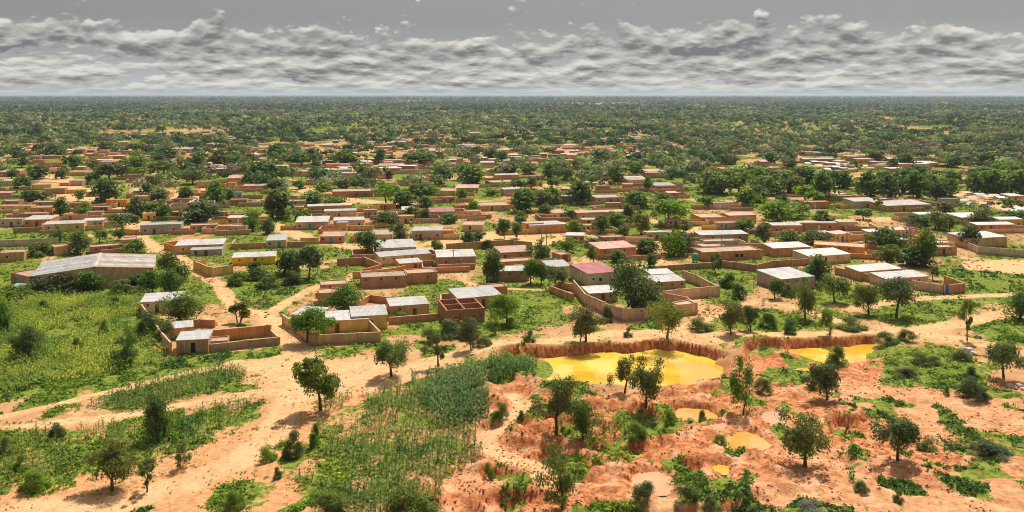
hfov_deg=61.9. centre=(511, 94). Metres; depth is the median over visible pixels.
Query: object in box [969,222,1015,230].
house
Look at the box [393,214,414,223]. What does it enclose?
house
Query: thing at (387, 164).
house
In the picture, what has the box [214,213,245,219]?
compound wall
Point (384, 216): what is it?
tree
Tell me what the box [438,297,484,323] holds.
unfinished house
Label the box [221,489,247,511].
shrub
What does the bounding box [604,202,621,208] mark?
house
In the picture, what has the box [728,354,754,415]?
tree
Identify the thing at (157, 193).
tree
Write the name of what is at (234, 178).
house
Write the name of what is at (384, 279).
house
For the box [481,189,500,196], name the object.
tree
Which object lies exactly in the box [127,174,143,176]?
house
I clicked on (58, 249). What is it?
house
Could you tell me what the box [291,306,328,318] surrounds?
house
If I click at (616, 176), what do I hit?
tree
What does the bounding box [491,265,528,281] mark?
house
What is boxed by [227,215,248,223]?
house
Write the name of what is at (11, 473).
weedy plot
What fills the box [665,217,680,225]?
house
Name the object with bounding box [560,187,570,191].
house
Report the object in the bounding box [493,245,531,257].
house
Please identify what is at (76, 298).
millet field
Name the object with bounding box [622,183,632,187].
house
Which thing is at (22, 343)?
tree
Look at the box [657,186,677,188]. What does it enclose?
house
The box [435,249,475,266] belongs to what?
house
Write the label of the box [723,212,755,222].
house
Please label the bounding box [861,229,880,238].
house
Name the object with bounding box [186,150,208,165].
tree
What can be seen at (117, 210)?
compound wall
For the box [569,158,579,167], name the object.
tree
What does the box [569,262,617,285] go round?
house
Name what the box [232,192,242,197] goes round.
house
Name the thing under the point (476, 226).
house
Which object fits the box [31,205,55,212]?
house
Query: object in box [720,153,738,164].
tree
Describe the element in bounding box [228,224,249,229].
house
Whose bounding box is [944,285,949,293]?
gate
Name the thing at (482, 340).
shrub
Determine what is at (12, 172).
tree
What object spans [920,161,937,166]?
house
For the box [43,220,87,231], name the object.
house
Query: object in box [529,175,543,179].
house
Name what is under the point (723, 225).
house
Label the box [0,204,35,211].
house
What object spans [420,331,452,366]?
tree
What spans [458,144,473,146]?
house
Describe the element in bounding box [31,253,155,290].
warehouse
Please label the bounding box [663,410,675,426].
shrub
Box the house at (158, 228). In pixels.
[140,221,183,234]
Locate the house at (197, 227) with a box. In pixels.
[190,222,217,231]
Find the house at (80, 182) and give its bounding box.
[69,178,89,185]
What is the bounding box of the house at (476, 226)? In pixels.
[462,222,484,231]
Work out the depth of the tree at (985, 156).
586.04 m
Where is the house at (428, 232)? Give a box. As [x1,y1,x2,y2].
[412,226,442,239]
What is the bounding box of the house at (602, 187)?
[595,185,610,190]
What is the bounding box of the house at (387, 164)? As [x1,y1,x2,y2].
[378,163,403,166]
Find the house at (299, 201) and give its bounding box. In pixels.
[289,199,305,204]
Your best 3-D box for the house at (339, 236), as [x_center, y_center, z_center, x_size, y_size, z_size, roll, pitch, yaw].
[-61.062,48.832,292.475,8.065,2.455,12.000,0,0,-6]
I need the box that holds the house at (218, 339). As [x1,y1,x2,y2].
[210,335,228,343]
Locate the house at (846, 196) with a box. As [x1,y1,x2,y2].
[826,193,856,200]
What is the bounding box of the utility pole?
[541,225,546,245]
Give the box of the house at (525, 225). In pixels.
[523,222,543,228]
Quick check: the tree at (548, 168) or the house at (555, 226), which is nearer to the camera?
the house at (555, 226)
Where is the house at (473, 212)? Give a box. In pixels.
[465,209,479,214]
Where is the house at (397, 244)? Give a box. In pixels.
[374,239,416,251]
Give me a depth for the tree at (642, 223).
302.38 m
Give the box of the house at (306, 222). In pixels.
[295,216,329,229]
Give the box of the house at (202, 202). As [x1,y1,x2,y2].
[189,198,215,204]
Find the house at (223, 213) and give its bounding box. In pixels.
[217,210,229,216]
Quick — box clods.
[367,364,1023,511]
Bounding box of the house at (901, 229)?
[886,226,908,233]
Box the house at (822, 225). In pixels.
[793,221,836,230]
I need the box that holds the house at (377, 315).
[349,304,387,329]
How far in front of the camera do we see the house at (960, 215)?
333.01 m
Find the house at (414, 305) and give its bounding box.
[386,296,429,316]
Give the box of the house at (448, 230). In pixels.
[441,228,453,233]
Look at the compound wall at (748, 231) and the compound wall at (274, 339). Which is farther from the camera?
the compound wall at (748, 231)
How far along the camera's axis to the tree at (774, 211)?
323.60 m
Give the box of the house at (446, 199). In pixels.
[440,196,454,202]
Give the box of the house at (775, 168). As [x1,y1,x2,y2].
[755,167,780,169]
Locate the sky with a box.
[0,0,1023,94]
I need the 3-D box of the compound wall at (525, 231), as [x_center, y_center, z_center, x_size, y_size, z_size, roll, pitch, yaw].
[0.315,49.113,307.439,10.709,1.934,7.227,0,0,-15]
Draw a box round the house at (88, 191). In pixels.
[86,188,97,196]
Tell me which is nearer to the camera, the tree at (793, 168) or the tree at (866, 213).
the tree at (866, 213)
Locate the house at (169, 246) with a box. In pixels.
[164,241,177,252]
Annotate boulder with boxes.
[964,346,974,352]
[1015,383,1023,387]
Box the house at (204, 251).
[191,246,223,255]
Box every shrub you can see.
[0,282,37,302]
[0,436,14,457]
[9,454,27,472]
[16,469,52,494]
[22,240,52,257]
[23,277,58,296]
[37,300,49,310]
[41,273,77,294]
[46,423,66,439]
[59,277,96,293]
[70,337,84,351]
[74,271,105,290]
[98,320,108,334]
[107,297,118,307]
[108,278,141,294]
[117,238,146,253]
[121,273,146,289]
[133,309,162,337]
[153,320,176,341]
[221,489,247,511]
[226,271,249,286]
[244,261,269,281]
[253,272,279,288]
[259,443,277,462]
[273,467,281,480]
[281,270,303,285]
[281,429,304,460]
[307,489,346,511]
[309,423,320,448]
[382,478,440,511]
[387,310,408,319]
[420,327,441,341]
[430,239,442,250]
[436,318,458,339]
[457,318,480,340]
[474,335,492,346]
[481,239,493,249]
[483,461,494,480]
[491,401,509,422]
[500,317,521,328]
[516,410,523,420]
[523,330,536,342]
[602,305,613,322]
[623,327,632,336]
[627,419,647,441]
[630,480,655,500]
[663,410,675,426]
[674,482,699,502]
[687,317,713,332]
[698,410,706,422]
[700,494,720,511]
[711,434,726,444]
[718,273,734,288]
[731,283,747,299]
[752,378,773,394]
[758,312,778,329]
[780,282,793,295]
[783,319,798,334]
[796,497,827,511]
[812,210,834,220]
[824,345,848,367]
[833,316,871,331]
[844,426,850,433]
[853,479,870,492]
[871,331,899,345]
[891,489,904,504]
[893,366,920,378]
[895,328,919,342]
[908,351,933,367]
[915,438,937,452]
[924,355,941,366]
[943,385,949,395]
[949,348,972,361]
[953,375,991,402]
[961,366,979,379]
[964,438,1014,462]
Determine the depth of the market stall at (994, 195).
404.09 m
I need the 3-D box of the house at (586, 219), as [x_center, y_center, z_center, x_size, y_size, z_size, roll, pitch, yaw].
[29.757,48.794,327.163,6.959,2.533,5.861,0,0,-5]
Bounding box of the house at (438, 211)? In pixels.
[428,207,454,215]
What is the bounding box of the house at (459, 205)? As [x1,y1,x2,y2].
[453,204,467,207]
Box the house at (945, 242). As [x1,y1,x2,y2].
[936,240,954,245]
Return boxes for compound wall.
[0,172,26,176]
[0,209,15,212]
[0,238,57,246]
[6,213,20,216]
[13,209,29,212]
[13,227,42,232]
[18,185,30,189]
[59,183,68,185]
[66,189,86,193]
[68,209,88,212]
[85,225,102,230]
[87,216,101,217]
[90,202,117,207]
[101,244,136,253]
[104,222,126,226]
[108,209,127,212]
[111,176,138,179]
[113,226,138,235]
[141,304,171,353]
[156,215,183,220]
[158,193,173,198]
[159,319,214,328]
[164,203,187,207]
[169,203,188,209]
[193,191,206,195]
[193,260,232,276]
[200,183,225,187]
[202,226,226,233]
[208,218,226,223]
[209,329,279,352]
[212,324,270,339]
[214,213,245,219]
[228,187,264,191]
[231,239,265,248]
[242,195,262,198]
[280,225,294,229]
[282,314,380,344]
[287,241,304,246]
[300,237,318,243]
[311,213,356,219]
[318,193,331,197]
[318,225,335,230]
[319,226,341,233]
[337,257,381,270]
[347,225,373,230]
[351,233,360,241]
[351,249,374,259]
[353,265,405,278]
[355,294,392,305]
[356,206,368,211]
[359,206,378,209]
[365,222,387,227]
[369,211,397,219]
[388,313,436,324]
[415,216,440,222]
[421,260,469,272]
[428,249,434,259]
[431,199,441,203]
[438,263,474,268]
[440,293,447,299]
[443,234,459,238]
[445,239,531,248]
[454,208,464,212]
[455,196,473,202]
[455,214,466,218]
[466,191,474,195]
[471,164,493,167]
[479,184,491,187]
[499,229,529,234]
[515,258,556,268]
[535,213,570,221]
[539,214,551,217]
[549,199,561,203]
[549,286,573,301]
[551,282,573,290]
[573,280,696,321]
[586,226,617,233]
[592,205,619,209]
[611,181,626,184]
[611,188,630,191]
[612,249,660,261]
[613,234,646,240]
[622,205,639,209]
[626,237,653,243]
[628,173,643,175]
[638,174,665,177]
[644,187,671,192]
[654,262,722,270]
[662,241,699,252]
[662,270,719,300]
[665,292,697,313]
[678,193,689,197]
[681,219,699,221]
[689,219,708,225]
[692,204,712,208]
[701,225,716,229]
[705,219,728,223]
[722,258,807,271]
[727,218,743,220]
[729,202,741,206]
[737,239,745,245]
[739,239,761,247]
[744,227,771,233]
[752,228,796,236]
[781,192,803,196]
[812,197,835,200]
[835,203,853,208]
[835,267,869,281]
[837,224,858,230]
[845,231,861,234]
[850,233,870,241]
[850,250,885,260]
[854,223,877,230]
[858,241,879,249]
[891,215,906,220]
[909,227,920,233]
[912,280,944,293]
[919,199,940,203]
[930,202,957,206]
[944,275,964,293]
[966,241,1023,256]
[987,226,1023,232]
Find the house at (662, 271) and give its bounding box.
[644,268,674,275]
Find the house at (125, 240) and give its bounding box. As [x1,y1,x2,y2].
[122,236,137,244]
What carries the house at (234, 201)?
on the ground
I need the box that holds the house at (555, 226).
[521,220,566,233]
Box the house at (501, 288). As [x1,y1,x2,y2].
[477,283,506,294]
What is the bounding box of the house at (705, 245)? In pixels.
[694,243,724,246]
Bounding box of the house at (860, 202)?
[842,197,876,207]
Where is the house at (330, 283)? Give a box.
[320,279,347,287]
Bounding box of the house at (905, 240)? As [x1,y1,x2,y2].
[894,238,908,249]
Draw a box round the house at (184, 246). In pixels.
[175,238,226,253]
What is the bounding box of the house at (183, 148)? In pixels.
[181,147,202,150]
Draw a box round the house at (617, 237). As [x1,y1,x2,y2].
[598,234,624,240]
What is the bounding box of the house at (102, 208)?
[91,205,111,211]
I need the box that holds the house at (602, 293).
[581,285,616,301]
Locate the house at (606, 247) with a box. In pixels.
[588,240,635,258]
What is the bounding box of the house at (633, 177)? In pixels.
[623,176,644,179]
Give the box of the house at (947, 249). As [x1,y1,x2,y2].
[920,244,956,255]
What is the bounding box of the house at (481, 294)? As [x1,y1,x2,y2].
[448,285,500,306]
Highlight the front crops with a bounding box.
[289,464,444,511]
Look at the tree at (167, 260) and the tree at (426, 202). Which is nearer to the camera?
the tree at (167, 260)
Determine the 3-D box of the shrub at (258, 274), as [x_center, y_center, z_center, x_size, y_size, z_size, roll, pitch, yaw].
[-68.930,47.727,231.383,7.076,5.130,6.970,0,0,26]
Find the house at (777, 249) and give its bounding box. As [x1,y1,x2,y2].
[762,241,810,256]
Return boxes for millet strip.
[88,358,247,409]
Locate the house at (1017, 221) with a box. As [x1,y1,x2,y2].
[991,217,1022,225]
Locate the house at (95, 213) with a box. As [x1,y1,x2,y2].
[86,211,103,215]
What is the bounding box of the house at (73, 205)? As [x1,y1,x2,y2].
[70,201,90,208]
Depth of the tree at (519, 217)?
329.38 m
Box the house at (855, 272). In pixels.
[844,263,901,280]
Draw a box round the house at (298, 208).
[280,205,303,213]
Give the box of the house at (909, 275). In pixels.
[869,270,927,285]
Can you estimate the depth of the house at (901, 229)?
299.64 m
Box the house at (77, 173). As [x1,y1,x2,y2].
[67,170,92,175]
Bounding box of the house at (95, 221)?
[84,218,106,226]
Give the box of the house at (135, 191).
[133,189,142,194]
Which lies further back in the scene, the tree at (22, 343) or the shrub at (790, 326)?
the shrub at (790, 326)
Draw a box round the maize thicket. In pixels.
[406,356,491,434]
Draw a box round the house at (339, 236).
[320,230,346,243]
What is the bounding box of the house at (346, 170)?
[318,168,351,171]
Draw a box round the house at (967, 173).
[960,170,972,174]
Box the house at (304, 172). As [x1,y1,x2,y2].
[289,170,317,175]
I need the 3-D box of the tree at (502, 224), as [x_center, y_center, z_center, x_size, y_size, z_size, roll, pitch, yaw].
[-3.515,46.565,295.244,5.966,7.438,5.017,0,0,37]
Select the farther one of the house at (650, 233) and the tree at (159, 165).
the tree at (159, 165)
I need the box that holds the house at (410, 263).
[395,258,421,268]
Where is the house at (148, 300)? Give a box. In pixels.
[140,291,185,312]
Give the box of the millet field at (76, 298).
[0,290,167,390]
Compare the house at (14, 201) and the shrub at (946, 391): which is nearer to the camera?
the shrub at (946, 391)
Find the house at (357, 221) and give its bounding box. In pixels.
[333,217,364,225]
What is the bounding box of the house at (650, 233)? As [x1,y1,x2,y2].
[643,230,667,239]
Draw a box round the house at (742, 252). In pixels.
[692,245,761,261]
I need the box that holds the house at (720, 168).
[715,167,744,171]
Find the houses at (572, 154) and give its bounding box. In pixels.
[0,117,1023,235]
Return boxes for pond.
[544,349,723,385]
[630,472,673,495]
[675,408,717,421]
[708,423,726,428]
[709,431,771,449]
[713,465,729,476]
[761,412,784,425]
[788,344,876,372]
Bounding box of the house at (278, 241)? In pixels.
[266,234,287,247]
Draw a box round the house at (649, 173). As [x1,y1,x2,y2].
[643,171,674,177]
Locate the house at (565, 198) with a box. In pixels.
[560,195,575,203]
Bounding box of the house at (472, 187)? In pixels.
[455,184,479,192]
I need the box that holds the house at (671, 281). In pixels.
[643,274,685,290]
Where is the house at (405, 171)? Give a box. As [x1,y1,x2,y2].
[400,169,419,173]
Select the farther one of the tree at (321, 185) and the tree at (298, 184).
the tree at (298, 184)
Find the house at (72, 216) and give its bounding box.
[62,213,87,220]
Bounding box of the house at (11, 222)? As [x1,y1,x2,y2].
[0,217,27,226]
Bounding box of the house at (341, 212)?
[324,208,356,216]
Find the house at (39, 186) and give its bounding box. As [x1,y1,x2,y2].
[32,182,58,189]
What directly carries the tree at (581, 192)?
on the ground
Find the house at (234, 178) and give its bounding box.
[227,175,242,180]
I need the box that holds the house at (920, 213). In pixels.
[912,212,943,217]
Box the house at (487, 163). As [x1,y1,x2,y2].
[480,161,493,165]
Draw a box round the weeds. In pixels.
[0,184,1023,511]
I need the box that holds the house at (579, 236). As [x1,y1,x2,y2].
[566,232,584,242]
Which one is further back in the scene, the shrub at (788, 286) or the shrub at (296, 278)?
the shrub at (296, 278)
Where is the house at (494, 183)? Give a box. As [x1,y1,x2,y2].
[485,179,516,186]
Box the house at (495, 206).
[464,201,509,210]
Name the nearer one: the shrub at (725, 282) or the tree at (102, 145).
the shrub at (725, 282)
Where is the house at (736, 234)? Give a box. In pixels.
[693,230,747,240]
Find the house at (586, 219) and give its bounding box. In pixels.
[579,217,596,225]
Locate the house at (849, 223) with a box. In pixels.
[835,221,853,225]
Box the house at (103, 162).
[100,160,113,164]
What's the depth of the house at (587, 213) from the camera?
339.96 m
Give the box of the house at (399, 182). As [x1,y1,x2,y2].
[397,180,407,185]
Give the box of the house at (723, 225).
[714,221,753,229]
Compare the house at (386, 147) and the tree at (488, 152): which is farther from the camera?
the house at (386, 147)
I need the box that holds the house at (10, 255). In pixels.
[0,248,28,261]
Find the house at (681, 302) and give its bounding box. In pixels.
[671,300,694,313]
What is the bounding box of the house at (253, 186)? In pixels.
[242,183,268,189]
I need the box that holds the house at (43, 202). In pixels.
[32,200,55,205]
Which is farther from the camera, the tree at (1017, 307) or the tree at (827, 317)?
the tree at (1017, 307)
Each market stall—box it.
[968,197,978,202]
[980,195,993,200]
[988,194,1000,198]
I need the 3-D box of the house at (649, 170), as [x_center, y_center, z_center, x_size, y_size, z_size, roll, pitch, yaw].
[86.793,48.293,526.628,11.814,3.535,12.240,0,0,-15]
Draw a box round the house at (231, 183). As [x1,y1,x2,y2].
[227,182,236,185]
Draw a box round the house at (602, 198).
[589,194,622,203]
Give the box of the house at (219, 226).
[217,224,228,230]
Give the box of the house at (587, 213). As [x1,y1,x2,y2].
[573,209,623,219]
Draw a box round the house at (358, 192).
[332,188,372,197]
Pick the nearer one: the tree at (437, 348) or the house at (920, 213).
the tree at (437, 348)
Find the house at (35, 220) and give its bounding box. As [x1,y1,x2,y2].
[23,215,59,226]
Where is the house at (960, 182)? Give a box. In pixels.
[957,177,967,183]
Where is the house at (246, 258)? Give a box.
[232,251,276,265]
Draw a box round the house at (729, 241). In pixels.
[700,238,737,245]
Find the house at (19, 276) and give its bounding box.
[11,268,36,284]
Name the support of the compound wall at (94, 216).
on the ground
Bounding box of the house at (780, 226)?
[768,222,802,233]
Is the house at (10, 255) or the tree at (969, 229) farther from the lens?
the tree at (969, 229)
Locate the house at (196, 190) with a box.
[191,188,200,192]
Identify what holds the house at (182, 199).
on the ground
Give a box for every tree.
[0,297,18,331]
[3,169,19,178]
[5,145,25,156]
[5,324,45,361]
[12,157,33,167]
[12,176,33,187]
[14,189,43,201]
[20,191,55,199]
[24,163,54,179]
[40,143,68,155]
[49,229,67,243]
[50,167,69,178]
[50,197,70,215]
[59,164,70,172]
[64,154,87,168]
[64,229,90,255]
[71,190,85,200]
[77,201,92,213]
[81,434,141,491]
[82,159,101,168]
[85,172,101,180]
[88,177,124,202]
[90,141,119,149]
[92,161,130,181]
[92,229,108,242]
[105,213,141,229]
[110,325,137,366]
[112,227,126,238]
[121,150,152,173]
[121,195,147,217]
[127,142,147,150]
[128,164,146,173]
[136,269,163,292]
[137,457,156,491]
[138,182,154,194]
[138,391,176,442]
[139,198,165,211]
[142,160,178,174]
[147,145,182,158]
[149,153,166,162]
[149,187,170,199]
[151,203,172,220]
[154,250,191,282]
[155,291,210,323]
[158,267,183,291]
[174,440,192,469]
[176,186,195,197]
[176,198,223,221]
[178,170,208,184]
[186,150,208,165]
[199,194,209,200]
[202,179,230,203]
[206,147,232,165]
[223,144,245,155]
[224,187,237,200]
[225,155,253,169]
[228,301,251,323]
[241,160,281,182]
[241,209,261,220]
[242,216,260,231]
[244,153,258,160]
[255,217,276,233]
[258,142,291,156]
[260,187,294,219]
[262,179,287,190]
[274,248,305,273]
[275,186,291,194]
[281,152,309,162]
[283,208,312,220]
[288,304,337,342]
[290,179,308,188]
[291,245,323,279]
[291,355,343,410]
[297,190,326,203]
[308,165,319,170]
[314,180,331,192]
[315,284,366,309]
[323,195,349,203]
[324,148,369,163]
[333,177,358,186]
[338,180,350,188]
[350,175,369,185]
[354,229,388,253]
[356,165,366,177]
[370,147,387,163]
[370,210,398,224]
[371,180,401,202]
[373,338,411,376]
[382,166,391,172]
[384,170,394,178]
[388,189,419,207]
[388,222,409,238]
[401,149,437,163]
[401,205,423,218]
[407,183,420,197]
[413,183,441,197]
[417,195,434,208]
[418,209,431,218]
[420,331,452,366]
[430,165,445,183]
[431,241,443,249]
[438,211,457,223]
[451,162,470,179]
[454,188,468,198]
[457,230,475,241]
[457,316,479,349]
[459,164,486,183]
[466,200,479,209]
[472,231,486,241]
[481,148,497,158]
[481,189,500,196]
[481,247,504,283]
[485,294,520,322]
[485,310,500,333]
[489,167,500,177]
[491,219,510,238]
[493,150,510,160]
[501,161,522,172]
[508,187,537,213]
[511,223,522,238]
[513,211,527,223]
[520,145,543,155]
[521,163,539,174]
[523,258,539,283]
[525,239,557,258]
[526,175,543,188]
[531,375,580,435]
[533,190,554,205]
[533,442,577,510]
[534,203,553,213]
[535,262,549,282]
[538,185,563,203]
[540,162,561,179]
[546,178,560,186]
[546,265,568,283]
[554,159,570,168]
[554,237,579,251]
[561,167,574,180]
[563,210,575,217]
[564,189,572,194]
[564,219,583,231]
[567,179,595,204]
[567,306,606,341]
[568,400,600,442]
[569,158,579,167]
[572,319,581,341]
[574,165,589,170]
[584,237,603,245]
[586,245,596,261]
[588,149,609,161]
[591,215,608,233]
[592,176,610,184]
[605,165,628,181]
[605,249,628,261]
[607,210,625,227]
[607,354,642,392]
[609,257,667,311]
[612,225,630,235]
[620,190,656,209]
[622,203,634,221]
[626,209,657,234]
[627,161,643,173]
[627,354,665,408]
[634,237,658,254]
[642,175,653,187]
[645,152,667,164]
[645,252,657,266]
[645,299,689,338]
[647,154,665,160]
[652,192,672,202]
[653,197,691,218]
[655,229,697,254]
[656,231,687,256]
[666,168,674,178]
[677,219,692,231]
[682,145,706,156]
[693,167,719,193]
[696,194,714,206]
[703,171,741,193]
[709,252,722,272]
[719,300,747,334]
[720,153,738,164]
[721,169,756,191]
[723,166,747,183]
[728,186,762,206]
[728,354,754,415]
[732,217,757,230]
[739,305,759,330]
[747,167,767,186]
[748,174,783,196]
[748,184,769,201]
[753,224,773,242]
[757,199,797,224]
[762,151,776,162]
[762,168,780,175]
[767,278,785,298]
[769,173,790,195]
[770,229,802,241]
[774,404,832,466]
[775,194,790,204]
[776,202,811,213]
[777,169,800,179]
[780,166,814,184]
[781,151,796,161]
[782,159,798,169]
[784,175,804,193]
[789,277,824,318]
[791,184,819,199]
[797,166,817,184]
[799,201,811,214]
[799,230,830,244]
[800,362,842,399]
[802,229,834,240]
[802,253,836,284]
[804,190,827,199]
[809,169,839,202]
[817,307,833,335]
[821,273,851,301]
[824,169,843,187]
[836,169,853,187]
[847,160,867,170]
[848,283,880,313]
[850,181,861,190]
[851,169,893,197]
[854,208,872,219]
[861,226,908,249]
[865,149,888,161]
[866,412,921,460]
[870,244,903,264]
[871,168,897,192]
[873,170,902,196]
[873,197,882,205]
[876,276,923,317]
[886,158,898,166]
[893,152,917,162]
[894,245,937,267]
[895,166,923,193]
[900,164,934,175]
[900,169,932,197]
[902,213,919,224]
[902,220,920,247]
[906,226,943,267]
[913,214,937,230]
[919,205,934,211]
[920,209,946,230]
[921,170,947,193]
[927,178,954,200]
[928,266,939,279]
[935,200,956,212]
[939,215,961,230]
[940,169,964,183]
[942,154,969,167]
[945,177,960,196]
[953,223,981,244]
[957,298,973,339]
[962,164,991,176]
[962,174,986,192]
[962,209,993,222]
[971,151,999,166]
[971,167,1014,190]
[977,168,1013,193]
[984,341,1023,377]
[989,162,1008,168]
[995,151,1023,164]
[996,197,1015,211]
[998,161,1023,174]
[999,209,1023,222]
[1000,140,1023,146]
[1000,289,1023,320]
[1004,169,1023,194]
[1014,200,1023,206]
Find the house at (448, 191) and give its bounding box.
[440,188,456,195]
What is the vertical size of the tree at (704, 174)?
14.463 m
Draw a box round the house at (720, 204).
[710,201,728,208]
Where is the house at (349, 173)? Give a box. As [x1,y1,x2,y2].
[342,172,356,175]
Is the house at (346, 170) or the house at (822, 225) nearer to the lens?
the house at (822, 225)
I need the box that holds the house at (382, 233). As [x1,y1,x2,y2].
[371,229,395,239]
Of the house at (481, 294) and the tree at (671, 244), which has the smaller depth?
the house at (481, 294)
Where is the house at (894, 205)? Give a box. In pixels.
[868,200,931,211]
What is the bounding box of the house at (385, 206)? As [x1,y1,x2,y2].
[379,203,395,209]
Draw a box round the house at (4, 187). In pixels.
[0,186,8,190]
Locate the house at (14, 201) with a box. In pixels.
[2,199,23,204]
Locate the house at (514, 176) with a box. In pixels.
[494,173,518,179]
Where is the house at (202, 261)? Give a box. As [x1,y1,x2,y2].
[194,259,205,264]
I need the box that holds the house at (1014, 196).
[1000,193,1023,200]
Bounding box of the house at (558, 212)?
[548,208,566,216]
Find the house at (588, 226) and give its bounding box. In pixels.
[580,223,594,231]
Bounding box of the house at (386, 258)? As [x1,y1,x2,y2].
[375,248,430,265]
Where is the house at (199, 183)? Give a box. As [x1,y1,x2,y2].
[196,181,213,186]
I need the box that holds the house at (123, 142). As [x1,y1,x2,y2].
[116,141,131,145]
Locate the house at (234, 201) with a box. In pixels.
[230,198,247,205]
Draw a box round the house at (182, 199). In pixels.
[173,197,196,201]
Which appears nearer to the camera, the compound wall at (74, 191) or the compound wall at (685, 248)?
the compound wall at (685, 248)
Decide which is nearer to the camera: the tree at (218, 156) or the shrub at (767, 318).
the shrub at (767, 318)
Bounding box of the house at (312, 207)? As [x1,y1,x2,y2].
[307,203,351,210]
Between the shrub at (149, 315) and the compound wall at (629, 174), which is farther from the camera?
the compound wall at (629, 174)
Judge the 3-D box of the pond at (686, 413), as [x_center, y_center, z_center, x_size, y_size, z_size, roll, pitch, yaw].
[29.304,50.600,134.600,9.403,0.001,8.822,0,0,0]
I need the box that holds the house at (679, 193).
[663,191,683,195]
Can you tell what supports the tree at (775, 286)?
on the ground
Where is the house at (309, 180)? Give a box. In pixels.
[306,178,325,181]
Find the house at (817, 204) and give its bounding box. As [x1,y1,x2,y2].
[802,200,829,208]
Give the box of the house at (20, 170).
[0,169,25,173]
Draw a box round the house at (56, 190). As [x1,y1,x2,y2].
[43,187,67,193]
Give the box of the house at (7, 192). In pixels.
[0,191,15,194]
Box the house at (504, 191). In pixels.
[500,187,522,195]
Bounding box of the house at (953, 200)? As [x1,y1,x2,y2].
[937,198,959,205]
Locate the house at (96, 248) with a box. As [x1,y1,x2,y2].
[90,242,118,253]
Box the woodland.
[0,95,1023,188]
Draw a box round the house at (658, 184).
[651,182,675,187]
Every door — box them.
[155,304,158,312]
[191,343,194,352]
[335,323,338,332]
[562,255,567,260]
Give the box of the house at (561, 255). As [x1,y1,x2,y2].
[552,251,570,260]
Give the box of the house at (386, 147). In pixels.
[378,146,391,149]
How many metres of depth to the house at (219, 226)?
306.18 m
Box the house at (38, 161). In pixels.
[32,160,47,163]
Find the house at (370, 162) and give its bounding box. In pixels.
[357,160,372,165]
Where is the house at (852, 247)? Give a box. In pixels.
[814,240,864,253]
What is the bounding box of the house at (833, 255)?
[792,247,849,263]
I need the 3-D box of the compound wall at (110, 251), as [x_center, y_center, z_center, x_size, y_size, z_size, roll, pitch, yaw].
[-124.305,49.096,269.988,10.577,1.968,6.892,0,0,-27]
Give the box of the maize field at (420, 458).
[313,358,491,479]
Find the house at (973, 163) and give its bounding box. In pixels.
[964,162,978,165]
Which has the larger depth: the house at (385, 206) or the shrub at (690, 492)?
the house at (385, 206)
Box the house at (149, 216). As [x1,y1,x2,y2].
[143,212,156,220]
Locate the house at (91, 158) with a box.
[88,157,112,160]
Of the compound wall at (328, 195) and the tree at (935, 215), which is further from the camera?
the compound wall at (328, 195)
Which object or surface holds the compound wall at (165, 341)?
on the ground
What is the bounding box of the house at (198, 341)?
[176,330,212,353]
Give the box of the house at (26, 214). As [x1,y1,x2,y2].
[20,211,51,216]
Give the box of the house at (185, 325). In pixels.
[166,320,193,339]
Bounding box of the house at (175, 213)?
[170,210,184,215]
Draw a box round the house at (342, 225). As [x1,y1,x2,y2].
[336,221,348,229]
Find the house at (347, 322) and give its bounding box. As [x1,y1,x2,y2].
[325,310,368,332]
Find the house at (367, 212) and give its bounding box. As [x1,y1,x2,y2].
[363,209,376,217]
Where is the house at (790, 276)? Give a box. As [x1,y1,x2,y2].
[756,267,814,289]
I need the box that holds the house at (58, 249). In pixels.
[51,243,70,255]
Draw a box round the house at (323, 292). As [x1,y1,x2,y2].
[318,287,340,304]
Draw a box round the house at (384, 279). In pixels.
[360,270,406,288]
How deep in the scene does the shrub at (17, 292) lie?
207.33 m
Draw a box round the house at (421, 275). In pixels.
[404,267,436,283]
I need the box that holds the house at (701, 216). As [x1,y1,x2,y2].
[691,213,725,220]
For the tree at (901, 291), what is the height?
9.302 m
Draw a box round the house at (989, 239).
[947,231,1007,247]
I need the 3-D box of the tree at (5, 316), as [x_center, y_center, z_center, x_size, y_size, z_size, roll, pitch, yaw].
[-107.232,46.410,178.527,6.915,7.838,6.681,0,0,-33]
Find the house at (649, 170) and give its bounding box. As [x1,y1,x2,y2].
[640,169,662,173]
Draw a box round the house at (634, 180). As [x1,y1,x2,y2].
[625,178,644,182]
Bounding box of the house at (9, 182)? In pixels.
[2,179,13,185]
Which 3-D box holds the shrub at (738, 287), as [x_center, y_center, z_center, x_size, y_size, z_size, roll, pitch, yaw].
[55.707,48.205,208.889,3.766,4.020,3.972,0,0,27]
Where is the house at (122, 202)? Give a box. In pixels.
[106,199,129,206]
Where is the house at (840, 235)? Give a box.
[825,230,849,241]
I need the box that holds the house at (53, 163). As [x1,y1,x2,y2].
[45,162,62,164]
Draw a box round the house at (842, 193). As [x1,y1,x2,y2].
[828,191,849,194]
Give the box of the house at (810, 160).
[801,158,834,162]
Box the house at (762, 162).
[757,160,768,163]
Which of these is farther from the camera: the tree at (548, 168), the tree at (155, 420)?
the tree at (548, 168)
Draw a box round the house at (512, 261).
[499,257,534,265]
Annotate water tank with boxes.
[692,253,698,262]
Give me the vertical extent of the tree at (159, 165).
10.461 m
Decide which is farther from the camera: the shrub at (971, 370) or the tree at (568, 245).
the tree at (568, 245)
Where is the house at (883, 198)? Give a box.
[875,197,890,200]
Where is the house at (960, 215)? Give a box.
[946,212,991,223]
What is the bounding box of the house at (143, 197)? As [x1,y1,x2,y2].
[131,195,153,200]
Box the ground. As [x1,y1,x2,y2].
[0,95,1023,511]
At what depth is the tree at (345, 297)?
194.83 m
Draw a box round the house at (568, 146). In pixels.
[562,144,577,148]
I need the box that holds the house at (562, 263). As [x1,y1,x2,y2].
[541,259,569,277]
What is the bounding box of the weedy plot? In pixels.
[0,395,256,486]

